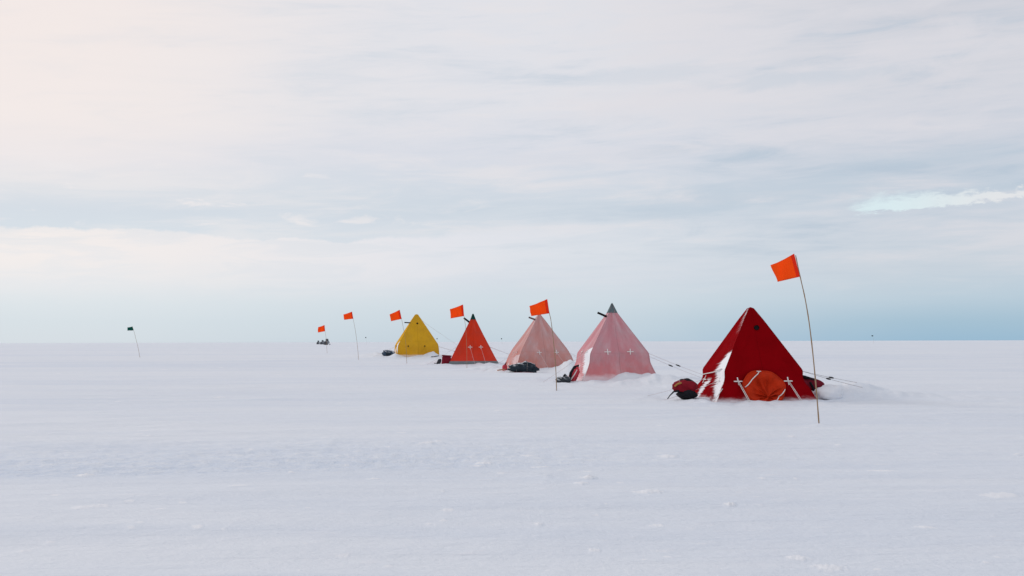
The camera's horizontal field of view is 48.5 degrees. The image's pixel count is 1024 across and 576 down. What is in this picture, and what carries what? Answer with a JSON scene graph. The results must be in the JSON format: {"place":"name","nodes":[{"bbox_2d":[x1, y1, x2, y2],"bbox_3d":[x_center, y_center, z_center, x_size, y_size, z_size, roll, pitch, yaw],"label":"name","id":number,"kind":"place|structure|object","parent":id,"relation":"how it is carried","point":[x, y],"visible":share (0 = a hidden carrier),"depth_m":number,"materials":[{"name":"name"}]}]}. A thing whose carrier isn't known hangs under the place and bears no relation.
{"place":"outdoors","nodes":[
{"label":"outdoors","id":0,"kind":"place"},
{"bbox_2d":[0,340,1023,575],"bbox_3d":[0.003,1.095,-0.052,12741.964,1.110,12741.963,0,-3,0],"label":"ground","id":1,"kind":"structure","parent":0,"point":[905,458],"depth_m":14.75,"materials":[{"name":"white snow"}]},
{"bbox_2d":[127,327,139,355],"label":"marker flag","id":2,"kind":"object","parent":1,"relation":"on","point":[130,328],"visible":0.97,"depth_m":66.99,"materials":[{"name":"fabric"}]},
{"bbox_2d":[318,325,326,344],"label":"marker flag","id":3,"kind":"object","parent":1,"relation":"on","point":[321,328],"visible":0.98,"depth_m":79.98,"materials":[{"name":"orange fabric"}]},
{"bbox_2d":[343,312,358,358],"bbox_3d":[-8.575,2.671,60.675,0.856,2.831,0.144,0,-3,-12],"label":"marker flag","id":4,"kind":"object","parent":1,"relation":"on","point":[348,316],"visible":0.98,"depth_m":60.70,"materials":[{"name":"orange fabric"}]},
{"bbox_2d":[382,349,394,355],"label":"kit bag","id":5,"kind":"object","parent":1,"relation":"on","point":[387,352],"visible":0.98,"depth_m":65.69,"materials":[{"name":"fabric"}]},
{"bbox_2d":[390,310,406,359],"bbox_3d":[-5.654,2.539,56.575,0.879,2.922,0.145,0,-3,-3],"label":"marker flag","id":6,"kind":"object","parent":1,"relation":"on","point":[396,315],"visible":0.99,"depth_m":56.60,"materials":[{"name":"orange fabric"}]},
{"bbox_2d":[373,314,456,356],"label":"pyramid tent","id":7,"kind":"object","parent":1,"relation":"on","point":[418,337],"visible":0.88,"depth_m":66.00,"materials":[{"name":"yellow fabric"}]},
{"bbox_2d":[442,355,451,363],"bbox_3d":[-3.154,3.484,54.901,0.488,0.508,0.431,0,-3,-4],"label":"fabric box","id":8,"kind":"object","parent":1,"relation":"on","point":[446,359],"visible":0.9,"depth_m":54.71,"materials":[{"name":"red fabric"}]},
{"bbox_2d":[450,305,466,345],"bbox_3d":[-2.365,2.276,50.283,0.780,3.105,0.152,0,-3,-12],"label":"marker flag","id":9,"kind":"object","parent":1,"relation":"on","point":[458,311],"visible":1,"depth_m":50.34,"materials":[{"name":"orange fabric"}]},
{"bbox_2d":[432,314,506,363],"bbox_3d":[-1.458,2.566,55.793,5.558,2.635,2.848,0,-3,-3],"label":"pyramid tent","id":10,"kind":"object","parent":1,"relation":"on","point":[476,349],"visible":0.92,"depth_m":55.10,"materials":[{"name":"fabric"}]},
{"bbox_2d":[507,361,539,372],"bbox_3d":[0.447,3.178,45.490,1.323,0.533,0.731,0,-3,2],"label":"cargo bundle","id":11,"kind":"object","parent":1,"relation":"on","point":[526,367],"visible":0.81,"depth_m":45.23,"materials":[{"name":"fabric"}]},
{"bbox_2d":[490,315,576,368],"bbox_3d":[1.654,2.368,47.768,6.092,2.595,3.140,0,-3,-12],"label":"pyramid tent","id":12,"kind":"object","parent":1,"relation":"on","point":[534,345],"visible":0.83,"depth_m":47.13,"materials":[{"name":"fabric"}]},
{"bbox_2d":[529,299,556,390],"bbox_3d":[0.875,1.732,32.177,0.806,2.849,0.132,1,-3,-15],"label":"marker flag","id":13,"kind":"object","parent":1,"relation":"on","point":[541,308],"visible":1,"depth_m":32.22,"materials":[{"name":"orange fabric"}]},
{"bbox_2d":[555,374,570,382],"bbox_3d":[1.608,2.835,35.607,0.514,0.309,0.518,0,-3,-5],"label":"grey sack","id":14,"kind":"object","parent":1,"relation":"on","point":[565,378],"visible":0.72,"depth_m":35.46,"materials":[{"name":"fabric"}]},
{"bbox_2d":[569,365,579,380],"bbox_3d":[1.947,2.706,35.906,0.453,0.576,0.185,1,-3,-26],"label":"folded pack","id":15,"kind":"object","parent":1,"relation":"on","point":[574,372],"visible":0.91,"depth_m":35.86,"materials":[{"name":"red fabric"}]},
{"bbox_2d":[545,303,700,380],"bbox_3d":[3.712,1.811,37.136,5.812,2.655,2.615,0,-3,-9],"label":"pyramid tent","id":16,"kind":"object","parent":1,"relation":"on","point":[612,347],"visible":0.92,"depth_m":36.23,"materials":[{"name":"pink fabric"}]},
{"bbox_2d":[667,378,697,398],"bbox_3d":[4.327,2.551,28.803,0.794,0.531,0.506,-1,-3,8],"label":"kit bag","id":17,"kind":"object","parent":1,"relation":"on","point":[685,388],"visible":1,"depth_m":28.63,"materials":[{"name":"red fabric"}]},
{"bbox_2d":[648,307,858,402],"bbox_3d":[6.525,1.806,29.349,5.636,2.635,3.227,0,-3,-6],"label":"pyramid tent","id":18,"kind":"object","parent":1,"relation":"on","point":[752,358],"visible":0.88,"depth_m":28.52,"materials":[{"name":"red fabric"}]},
{"bbox_2d":[770,254,819,422],"bbox_3d":[5.491,1.108,22.052,0.953,3.566,0.156,1,-3,-15],"label":"marker flag","id":19,"kind":"object","parent":1,"relation":"on","point":[787,268],"visible":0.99,"depth_m":22.13,"materials":[{"name":"orange fabric"}]},
{"bbox_2d":[803,375,823,390],"bbox_3d":[7.617,2.467,29.191,0.790,0.506,0.525,0,-3,-4],"label":"kit bag","id":20,"kind":"object","parent":1,"relation":"on","point":[809,382],"visible":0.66,"depth_m":29.04,"materials":[{"name":"red fabric"}]},
{"bbox_2d":[811,384,841,399],"bbox_3d":[8.000,2.653,28.907,0.940,0.406,0.874,2,-3,-32],"label":"snow heap","id":21,"kind":"object","parent":1,"relation":"on","point":[828,391],"visible":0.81,"depth_m":28.55,"materials":[{"name":"white snow"}]},
{"bbox_2d":[0,0,1023,342],"label":"sky","id":22,"kind":"structure","parent":0,"point":[172,171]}
]}

